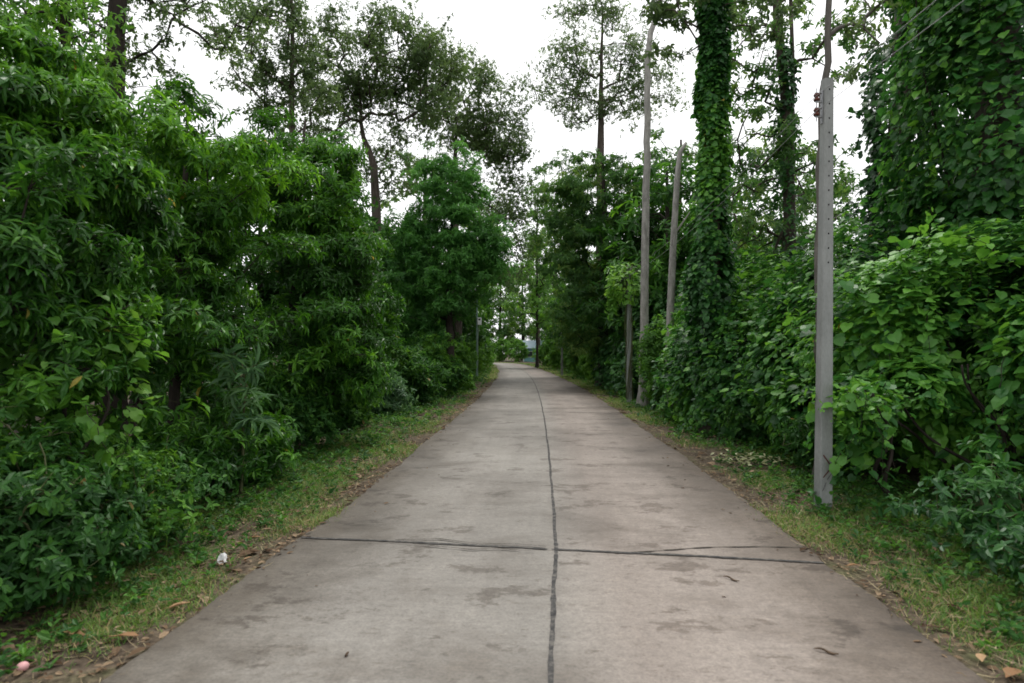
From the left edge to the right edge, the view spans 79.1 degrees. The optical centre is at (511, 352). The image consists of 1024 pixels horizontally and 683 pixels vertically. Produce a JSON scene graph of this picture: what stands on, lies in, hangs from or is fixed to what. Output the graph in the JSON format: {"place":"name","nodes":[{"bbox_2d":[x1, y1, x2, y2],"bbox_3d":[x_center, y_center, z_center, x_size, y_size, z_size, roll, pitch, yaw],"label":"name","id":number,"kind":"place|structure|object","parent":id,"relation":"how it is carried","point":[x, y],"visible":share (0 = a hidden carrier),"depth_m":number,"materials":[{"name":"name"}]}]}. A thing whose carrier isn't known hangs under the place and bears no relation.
{"place":"outdoors","nodes":[
{"label":"outdoors","id":0,"kind":"place"},
{"bbox_2d":[0,356,1023,682],"bbox_3d":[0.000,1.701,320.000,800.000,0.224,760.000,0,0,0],"label":"ground","id":1,"kind":"structure","parent":0,"point":[90,668],"depth_m":4.85,"materials":[{"name":"soil"}]},
{"bbox_2d":[16,661,28,670],"bbox_3d":[-2.596,1.663,3.291,0.054,0.049,0.053,0,0,42],"label":"plastic scrap","id":2,"kind":"object","parent":1,"relation":"on","point":[23,665],"visible":0.93,"depth_m":3.28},
{"bbox_2d":[0,338,98,563],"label":"shrub","id":3,"kind":"object","parent":1,"relation":"on","point":[6,437],"visible":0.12,"depth_m":4.84,"materials":[{"name":"green plant"}]},
{"bbox_2d":[0,0,134,121],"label":"tall tree","id":4,"kind":"object","parent":1,"relation":"on","point":[59,10],"visible":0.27,"depth_m":11.40,"materials":[{"name":"green plant"}]},
{"bbox_2d":[0,389,167,621],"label":"shrub","id":5,"kind":"object","parent":1,"relation":"on","point":[35,551],"visible":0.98,"depth_m":4.11,"materials":[{"name":"green plant"}]},
{"bbox_2d":[0,283,169,487],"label":"climbing vine","id":6,"kind":"object","parent":1,"relation":"on","point":[94,429],"visible":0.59,"depth_m":5.25,"materials":[{"name":"green plant"}]},
{"bbox_2d":[0,126,176,430],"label":"broadleaf tree","id":7,"kind":"object","parent":1,"relation":"on","point":[5,336],"depth_m":10.56,"materials":[{"name":"green plant"}]},
{"bbox_2d":[0,340,227,471],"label":"shrub","id":8,"kind":"object","parent":1,"relation":"on","point":[149,421],"visible":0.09,"depth_m":6.39,"materials":[{"name":"green plant"}]},
{"bbox_2d":[3,412,226,553],"bbox_3d":[-3.743,1.117,5.321,2.498,1.174,2.183,0,0,0],"label":"shrub","id":9,"kind":"object","parent":1,"relation":"on","point":[153,480],"visible":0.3,"depth_m":5.27,"materials":[{"name":"green plant"}]},
{"bbox_2d":[0,14,244,419],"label":"broadleaf tree","id":10,"kind":"object","parent":1,"relation":"on","point":[58,179],"visible":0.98,"depth_m":5.44,"materials":[{"name":"green plant"}]},
{"bbox_2d":[3,0,301,429],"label":"tall tree","id":11,"kind":"object","parent":1,"relation":"on","point":[113,7],"visible":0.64,"depth_m":14.37,"materials":[{"name":"green plant"}]},
{"bbox_2d":[86,404,267,505],"bbox_3d":[-4.070,1.178,7.226,2.251,1.204,1.787,0,0,10],"label":"shrub","id":12,"kind":"object","parent":1,"relation":"on","point":[211,451],"visible":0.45,"depth_m":7.10,"materials":[{"name":"green plant"}]},
{"bbox_2d":[128,179,254,416],"bbox_3d":[-9.502,-1.834,16.279,4.745,7.178,4.962,0,0,34],"label":"tree","id":13,"kind":"object","parent":1,"relation":"on","point":[138,398],"visible":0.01,"depth_m":16.38,"materials":[{"name":"green plant"}]},
{"bbox_2d":[62,69,328,424],"bbox_3d":[-5.058,-1.062,8.728,4.685,5.660,3.518,0,0,40],"label":"broadleaf tree","id":14,"kind":"object","parent":1,"relation":"on","point":[183,156],"visible":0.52,"depth_m":8.14,"materials":[{"name":"green plant"}]},
{"bbox_2d":[113,347,316,436],"bbox_3d":[-4.941,0.777,10.051,2.976,1.850,2.855,0,0,0],"label":"shrub","id":15,"kind":"object","parent":1,"relation":"on","point":[186,389],"visible":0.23,"depth_m":10.11,"materials":[{"name":"green plant"}]},
{"bbox_2d":[205,342,282,491],"bbox_3d":[-3.187,0.763,7.359,0.830,1.836,0.780,0,0,-28],"label":"cassava plant","id":16,"kind":"object","parent":1,"relation":"on","point":[234,361],"visible":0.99,"depth_m":7.31,"materials":[{"name":"green plant"}]},
{"bbox_2d":[190,388,301,481],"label":"shrub","id":17,"kind":"object","parent":1,"relation":"on","point":[274,451],"visible":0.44,"depth_m":8.12,"materials":[{"name":"green plant"}]},
{"bbox_2d":[211,217,302,387],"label":"tree","id":18,"kind":"object","parent":1,"relation":"on","point":[266,293],"visible":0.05,"depth_m":20.42,"materials":[{"name":"green plant"}]},
{"bbox_2d":[190,0,343,363],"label":"tall tree","id":19,"kind":"object","parent":1,"relation":"on","point":[268,67],"visible":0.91,"depth_m":25.69,"materials":[{"name":"green plant"}]},
{"bbox_2d":[201,365,343,445],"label":"shrub","id":20,"kind":"object","parent":1,"relation":"on","point":[309,420],"visible":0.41,"depth_m":10.85,"materials":[{"name":"green plant"}]},
{"bbox_2d":[252,347,303,383],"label":"shrub","id":21,"kind":"object","parent":1,"relation":"on","point":[266,357],"visible":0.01,"depth_m":14.31,"materials":[{"name":"green plant"}]},
{"bbox_2d":[194,105,397,409],"bbox_3d":[-4.247,-1.757,12.514,5.231,7.048,3.085,0,0,37],"label":"broadleaf tree","id":22,"kind":"object","parent":1,"relation":"on","point":[343,354],"visible":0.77,"depth_m":11.62,"materials":[{"name":"green plant"}]},
{"bbox_2d":[266,368,384,429],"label":"shrub","id":23,"kind":"object","parent":1,"relation":"on","point":[359,414],"visible":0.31,"depth_m":13.47,"materials":[{"name":"green plant"}]},
{"bbox_2d":[246,215,408,372],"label":"broadleaf tree","id":24,"kind":"object","parent":1,"relation":"on","point":[388,294],"visible":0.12,"depth_m":18.00,"materials":[{"name":"green plant"}]},
{"bbox_2d":[285,194,404,366],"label":"tree","id":25,"kind":"object","parent":1,"relation":"on","point":[373,226],"visible":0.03,"depth_m":26.65,"materials":[{"name":"green plant"}]},
{"bbox_2d":[269,0,479,278],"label":"tall tree","id":26,"kind":"object","parent":1,"relation":"on","point":[420,54],"visible":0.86,"depth_m":31.48,"materials":[{"name":"green plant"}]},
{"bbox_2d":[366,213,409,242],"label":"tree","id":27,"kind":"object","parent":1,"relation":"on","point":[393,226],"visible":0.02,"depth_m":54.31,"materials":[{"name":"green plant"}]},
{"bbox_2d":[361,367,418,417],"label":"shrub","id":28,"kind":"object","parent":1,"relation":"on","point":[396,398],"visible":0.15,"depth_m":16.32,"materials":[{"name":"green plant"}]},
{"bbox_2d":[366,223,445,353],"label":"tree","id":29,"kind":"object","parent":1,"relation":"on","point":[393,249],"visible":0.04,"depth_m":33.30,"materials":[{"name":"green plant"}]},
{"bbox_2d":[388,325,429,354],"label":"shrub","id":30,"kind":"object","parent":1,"relation":"on","point":[413,335],"visible":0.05,"depth_m":24.89,"materials":[{"name":"green plant"}]},
{"bbox_2d":[377,340,450,405],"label":"shrub","id":31,"kind":"object","parent":1,"relation":"on","point":[420,379],"visible":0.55,"depth_m":19.47,"materials":[{"name":"green plant"}]},
{"bbox_2d":[380,140,447,253],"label":"tree","id":32,"kind":"object","parent":1,"relation":"on","point":[416,160],"visible":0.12,"depth_m":58.36,"materials":[{"name":"green plant"}]},
{"bbox_2d":[411,331,474,396],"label":"shrub","id":33,"kind":"object","parent":1,"relation":"on","point":[455,378],"visible":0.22,"depth_m":23.68,"materials":[{"name":"green plant"}]},
{"bbox_2d":[375,135,518,392],"bbox_3d":[-2.630,-3.582,26.288,5.874,10.695,4.808,0,0,0],"label":"mango tree","id":34,"kind":"object","parent":1,"relation":"on","point":[464,266],"visible":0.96,"depth_m":25.27,"materials":[{"name":"green plant"}]},
{"bbox_2d":[430,252,474,357],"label":"tree","id":35,"kind":"object","parent":1,"relation":"on","point":[459,339],"visible":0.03,"depth_m":39.44,"materials":[{"name":"green plant"}]},
{"bbox_2d":[455,355,476,390],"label":"shrub","id":36,"kind":"object","parent":1,"relation":"on","point":[470,385],"visible":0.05,"depth_m":27.58,"materials":[{"name":"green plant"}]},
{"bbox_2d":[454,341,478,373],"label":"shrub","id":37,"kind":"object","parent":1,"relation":"on","point":[460,353],"visible":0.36,"depth_m":35.69,"materials":[{"name":"green plant"}]},
{"bbox_2d":[441,261,504,359],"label":"tree","id":38,"kind":"object","parent":1,"relation":"on","point":[471,327],"visible":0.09,"depth_m":46.30,"materials":[{"name":"green plant"}]},
{"bbox_2d":[408,41,541,344],"bbox_3d":[-2.317,-9.167,40.604,8.446,21.849,8.108,0,0,0],"label":"tall tree","id":39,"kind":"object","parent":1,"relation":"on","point":[498,149],"visible":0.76,"depth_m":39.46,"materials":[{"name":"green plant"}]},
{"bbox_2d":[464,340,485,374],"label":"shrub","id":40,"kind":"object","parent":1,"relation":"on","point":[472,345],"visible":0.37,"depth_m":44.51,"materials":[{"name":"green plant"}]},
{"bbox_2d":[471,290,481,376],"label":"street lamp","id":41,"kind":"object","parent":1,"relation":"on","point":[479,321],"visible":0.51,"depth_m":40.88,"materials":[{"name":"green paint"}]},
{"bbox_2d":[466,341,495,370],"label":"shrub","id":42,"kind":"object","parent":1,"relation":"on","point":[489,356],"visible":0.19,"depth_m":51.57,"materials":[{"name":"green plant"}]},
{"bbox_2d":[448,203,514,293],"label":"tree","id":43,"kind":"object","parent":1,"relation":"on","point":[481,212],"visible":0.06,"depth_m":65.41,"materials":[{"name":"green plant"}]},
{"bbox_2d":[465,280,501,348],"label":"tree","id":44,"kind":"object","parent":1,"relation":"on","point":[492,305],"visible":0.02,"depth_m":61.18,"materials":[{"name":"green plant"}]},
{"bbox_2d":[463,285,508,356],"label":"tree","id":45,"kind":"object","parent":1,"relation":"on","point":[493,309],"visible":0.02,"depth_m":54.54,"materials":[{"name":"green plant"}]},
{"bbox_2d":[491,337,510,361],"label":"shrub","id":46,"kind":"object","parent":1,"relation":"on","point":[500,351],"visible":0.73,"depth_m":117.43,"materials":[{"name":"green plant"}]},
{"bbox_2d":[486,273,520,360],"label":"tree","id":47,"kind":"object","parent":1,"relation":"on","point":[501,332],"visible":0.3,"depth_m":126.69,"materials":[{"name":"green plant"}]},
{"bbox_2d":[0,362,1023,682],"bbox_3d":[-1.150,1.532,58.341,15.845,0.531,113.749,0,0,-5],"label":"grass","id":48,"kind":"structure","parent":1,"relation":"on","point":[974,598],"depth_m":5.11,"materials":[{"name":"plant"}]},
{"bbox_2d":[0,368,1023,676],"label":"weeds","id":49,"kind":"object","parent":1,"relation":"on","point":[840,484],"visible":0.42,"depth_m":6.45,"materials":[{"name":"green plant"}]},
{"bbox_2d":[0,370,1023,682],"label":"leaf litter","id":50,"kind":"object","parent":1,"relation":"on","point":[244,552],"visible":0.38,"depth_m":5.11,"materials":[{"name":"plant"}]},
{"bbox_2d":[0,370,1023,682],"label":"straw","id":51,"kind":"object","parent":1,"relation":"on","point":[706,472],"visible":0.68,"depth_m":4.80,"materials":[{"name":"plant"}]},
{"bbox_2d":[505,337,528,361],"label":"shrub","id":52,"kind":"object","parent":1,"relation":"on","point":[518,345],"visible":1,"depth_m":114.42,"materials":[{"name":"green plant"}]},
{"bbox_2d":[501,259,549,360],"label":"tree","id":53,"kind":"object","parent":1,"relation":"on","point":[522,332],"visible":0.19,"depth_m":138.36,"materials":[{"name":"green plant"}]},
{"bbox_2d":[501,178,562,367],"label":"slender tree","id":54,"kind":"object","parent":1,"relation":"on","point":[535,300],"visible":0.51,"depth_m":69.84,"materials":[{"name":"green plant"}]},
{"bbox_2d":[522,340,543,361],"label":"house","id":55,"kind":"structure","parent":1,"relation":"on","point":[531,344],"depth_m":118.50,"materials":[{"name":"teal paint"}]},
{"bbox_2d":[514,247,553,360],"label":"tree","id":56,"kind":"object","parent":1,"relation":"on","point":[526,294],"visible":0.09,"depth_m":103.82,"materials":[{"name":"green plant"}]},
{"bbox_2d":[519,271,566,339],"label":"tree","id":57,"kind":"object","parent":1,"relation":"on","point":[527,328],"visible":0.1,"depth_m":123.70,"materials":[{"name":"green plant"}]},
{"bbox_2d":[540,338,556,368],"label":"shrub","id":58,"kind":"object","parent":1,"relation":"on","point":[545,349],"visible":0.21,"depth_m":66.45,"materials":[{"name":"green plant"}]},
{"bbox_2d":[525,228,573,306],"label":"tree","id":59,"kind":"object","parent":1,"relation":"on","point":[543,232],"visible":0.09,"depth_m":91.66,"materials":[{"name":"green plant"}]},
{"bbox_2d":[538,296,560,353],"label":"tree","id":60,"kind":"object","parent":1,"relation":"on","point":[546,329],"visible":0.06,"depth_m":75.81,"materials":[{"name":"green plant"}]},
{"bbox_2d":[544,340,567,369],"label":"shrub","id":61,"kind":"object","parent":1,"relation":"on","point":[554,357],"visible":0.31,"depth_m":57.83,"materials":[{"name":"green plant"}]},
{"bbox_2d":[521,146,595,358],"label":"feathery tree","id":62,"kind":"object","parent":1,"relation":"on","point":[539,240],"visible":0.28,"depth_m":43.51,"materials":[{"name":"green plant"}]},
{"bbox_2d":[546,283,572,359],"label":"tree","id":63,"kind":"object","parent":1,"relation":"on","point":[550,304],"visible":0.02,"depth_m":58.59,"materials":[{"name":"green plant"}]},
{"bbox_2d":[558,348,572,373],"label":"shrub","id":64,"kind":"object","parent":1,"relation":"on","point":[566,358],"visible":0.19,"depth_m":49.34,"materials":[{"name":"green plant"}]},
{"bbox_2d":[566,344,584,375],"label":"shrub","id":65,"kind":"object","parent":1,"relation":"on","point":[574,370],"visible":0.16,"depth_m":42.98,"materials":[{"name":"green plant"}]},
{"bbox_2d":[576,353,592,377],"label":"shrub","id":66,"kind":"object","parent":1,"relation":"on","point":[582,359],"visible":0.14,"depth_m":37.95,"materials":[{"name":"green plant"}]},
{"bbox_2d":[557,260,616,374],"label":"tree","id":67,"kind":"object","parent":1,"relation":"on","point":[573,361],"visible":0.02,"depth_m":42.35,"materials":[{"name":"green plant"}]},
{"bbox_2d":[580,346,616,381],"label":"shrub","id":68,"kind":"object","parent":1,"relation":"on","point":[588,364],"visible":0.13,"depth_m":32.35,"materials":[{"name":"green plant"}]},
{"bbox_2d":[516,0,689,270],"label":"tall tree","id":69,"kind":"object","parent":1,"relation":"on","point":[603,103],"visible":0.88,"depth_m":41.79,"materials":[{"name":"green plant"}]},
{"bbox_2d":[538,146,684,386],"bbox_3d":[4.457,-4.292,30.389,7.486,12.117,5.765,0,0,-26],"label":"feathery tree","id":70,"kind":"object","parent":1,"relation":"on","point":[569,189],"visible":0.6,"depth_m":29.59,"materials":[{"name":"green plant"}]},
{"bbox_2d":[626,265,631,401],"bbox_3d":[3.903,-0.650,20.866,0.228,4.600,0.127,0,0,-16],"label":"utility pole","id":71,"kind":"object","parent":1,"relation":"on","point":[629,348],"visible":0.51,"depth_m":20.83,"materials":[{"name":"grey wood"}]},
{"bbox_2d":[604,262,652,398],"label":"tree","id":72,"kind":"object","parent":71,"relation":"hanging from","point":[612,295],"visible":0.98,"depth_m":20.66,"materials":[{"name":"green plant"}]},
{"bbox_2d":[597,0,935,299],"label":"power line","id":73,"kind":"object","parent":71,"relation":"attached to","point":[803,109],"visible":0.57,"depth_m":6.60,"materials":[{"name":"metal"}]},
{"bbox_2d":[599,0,963,301],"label":"power line","id":74,"kind":"object","parent":71,"relation":"attached to","point":[825,104],"visible":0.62,"depth_m":6.25,"materials":[{"name":"metal"}]},
{"bbox_2d":[617,356,651,397],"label":"shrub","id":75,"kind":"object","parent":1,"relation":"on","point":[635,381],"visible":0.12,"depth_m":22.19,"materials":[{"name":"green plant"}]},
{"bbox_2d":[591,277,688,395],"bbox_3d":[6.761,-0.877,26.364,6.325,5.443,8.531,0,0,0],"label":"vine thicket","id":76,"kind":"object","parent":1,"relation":"on","point":[612,377],"visible":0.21,"depth_m":25.21,"materials":[{"name":"green plant"}]},
{"bbox_2d":[635,0,660,405],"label":"bare trunk tree","id":77,"kind":"object","parent":1,"relation":"on","point":[644,302],"visible":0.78,"depth_m":19.91,"materials":[{"name":"grey plant"}]},
{"bbox_2d":[632,314,665,405],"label":"shrub","id":78,"kind":"object","parent":1,"relation":"on","point":[654,339],"visible":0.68,"depth_m":18.99,"materials":[{"name":"green plant"}]},
{"bbox_2d":[575,153,746,362],"bbox_3d":[6.731,-3.576,27.179,7.443,10.766,7.117,0,0,-15],"label":"tree","id":79,"kind":"object","parent":1,"relation":"on","point":[628,222],"visible":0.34,"depth_m":26.69,"materials":[{"name":"green plant"}]},
{"bbox_2d":[651,357,694,417],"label":"shrub","id":80,"kind":"object","parent":1,"relation":"on","point":[660,384],"visible":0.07,"depth_m":15.81,"materials":[{"name":"green plant"}]},
{"bbox_2d":[665,142,695,406],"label":"snag tree","id":81,"kind":"object","parent":1,"relation":"on","point":[675,228],"visible":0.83,"depth_m":18.43,"materials":[{"name":"grey plant"}]},
{"bbox_2d":[629,126,737,263],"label":"tree","id":82,"kind":"object","parent":1,"relation":"on","point":[656,155],"visible":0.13,"depth_m":31.68,"materials":[{"name":"green plant"}]},
{"bbox_2d":[640,248,781,419],"bbox_3d":[6.102,-0.666,18.060,4.886,4.929,6.870,0,0,0],"label":"vine thicket","id":83,"kind":"object","parent":1,"relation":"on","point":[677,314],"visible":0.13,"depth_m":17.45,"materials":[{"name":"green plant"}]},
{"bbox_2d":[650,192,778,319],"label":"tree","id":84,"kind":"object","parent":1,"relation":"on","point":[686,252],"visible":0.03,"depth_m":24.96,"materials":[{"name":"green plant"}]},
{"bbox_2d":[638,0,805,436],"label":"ivy clad tree","id":85,"kind":"object","parent":1,"relation":"on","point":[711,260],"visible":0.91,"depth_m":13.38,"materials":[{"name":"green plant"}]},
{"bbox_2d":[690,175,772,237],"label":"tree","id":86,"kind":"object","parent":1,"relation":"on","point":[757,214],"visible":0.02,"depth_m":28.80,"materials":[{"name":"green plant"}]},
{"bbox_2d":[713,393,774,442],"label":"shrub","id":87,"kind":"object","parent":1,"relation":"on","point":[738,418],"visible":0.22,"depth_m":11.36,"materials":[{"name":"green plant"}]},
{"bbox_2d":[702,448,786,465],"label":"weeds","id":88,"kind":"object","parent":1,"relation":"on","point":[739,460],"visible":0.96,"depth_m":9.26,"materials":[{"name":"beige plant"}]},
{"bbox_2d":[662,244,847,445],"bbox_3d":[6.078,-0.405,13.627,5.355,4.385,5.417,0,0,0],"label":"vine thicket","id":89,"kind":"object","parent":1,"relation":"on","point":[683,371],"visible":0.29,"depth_m":13.10,"materials":[{"name":"green plant"}]},
{"bbox_2d":[693,0,881,301],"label":"tall tree","id":90,"kind":"object","parent":1,"relation":"on","point":[786,61],"visible":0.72,"depth_m":17.81,"materials":[{"name":"green plant"}]},
{"bbox_2d":[737,124,851,254],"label":"tree","id":91,"kind":"object","parent":1,"relation":"on","point":[758,151],"visible":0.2,"depth_m":26.68,"materials":[{"name":"green plant"}]},
{"bbox_2d":[778,185,859,268],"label":"tree","id":92,"kind":"object","parent":1,"relation":"on","point":[803,209],"visible":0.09,"depth_m":28.59,"materials":[{"name":"green plant"}]},
{"bbox_2d":[813,78,833,506],"bbox_3d":[3.350,-0.650,6.685,0.210,4.601,0.127,0,0,-8],"label":"utility pole","id":93,"kind":"object","parent":1,"relation":"on","point":[823,453],"visible":0.96,"depth_m":6.64,"materials":[{"name":"concrete"}]},
{"bbox_2d":[771,414,889,474],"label":"shrub","id":94,"kind":"object","parent":1,"relation":"on","point":[801,423],"visible":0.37,"depth_m":8.63,"materials":[{"name":"green plant"}]},
{"bbox_2d":[796,166,866,262],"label":"tree","id":95,"kind":"object","parent":1,"relation":"on","point":[847,179],"visible":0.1,"depth_m":31.51,"materials":[{"name":"green plant"}]},
{"bbox_2d":[778,0,900,476],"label":"slim tree","id":96,"kind":"object","parent":1,"relation":"on","point":[846,26],"visible":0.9,"depth_m":8.38,"materials":[{"name":"green plant"}]},
{"bbox_2d":[810,221,872,280],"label":"tree","id":97,"kind":"object","parent":1,"relation":"on","point":[850,230],"visible":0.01,"depth_m":17.66,"materials":[{"name":"green plant"}]},
{"bbox_2d":[791,367,924,504],"bbox_3d":[3.752,0.924,6.857,1.240,1.556,1.716,0,0,23],"label":"climbing vine","id":98,"kind":"object","parent":1,"relation":"on","point":[844,408],"visible":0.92,"depth_m":6.56,"materials":[{"name":"green plant"}]},
{"bbox_2d":[720,160,1023,460],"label":"vine thicket","id":99,"kind":"object","parent":1,"relation":"on","point":[774,404],"visible":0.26,"depth_m":10.44,"materials":[{"name":"green plant"}]},
{"bbox_2d":[765,198,1023,495],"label":"vine thicket","id":100,"kind":"object","parent":1,"relation":"on","point":[922,330],"visible":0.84,"depth_m":7.40,"materials":[{"name":"green plant"}]},
{"bbox_2d":[833,4,973,279],"bbox_3d":[8.909,-4.303,13.326,3.504,12.117,3.438,0,0,-38],"label":"vine draped tree","id":101,"kind":"object","parent":1,"relation":"on","point":[871,132],"visible":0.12,"depth_m":13.34,"materials":[{"name":"green plant"}]},
{"bbox_2d":[868,0,1023,461],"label":"vine draped tree","id":102,"kind":"object","parent":1,"relation":"on","point":[985,38],"visible":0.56,"depth_m":9.22,"materials":[{"name":"green plant"}]},
{"bbox_2d":[870,433,1023,553],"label":"shrub","id":103,"kind":"object","parent":1,"relation":"on","point":[989,486],"visible":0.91,"depth_m":5.08,"materials":[{"name":"green plant"}]},
{"bbox_2d":[930,508,1023,599],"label":"shrub","id":104,"kind":"object","parent":1,"relation":"on","point":[1010,559],"visible":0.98,"depth_m":4.26,"materials":[{"name":"green plant"}]},
{"bbox_2d":[1003,667,1021,676],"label":"fallen leaf","id":105,"kind":"object","parent":1,"relation":"on","point":[1011,671],"visible":1,"depth_m":3.21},
{"bbox_2d":[2,0,1022,354],"label":"sky","id":106,"kind":"structure","parent":0,"point":[510,32],"materials":[{"name":"white"}]},
{"bbox_2d":[99,363,986,682],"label":"road","id":107,"kind":"structure","parent":0,"point":[549,527],"depth_m":4.36,"materials":[{"name":"concrete"}]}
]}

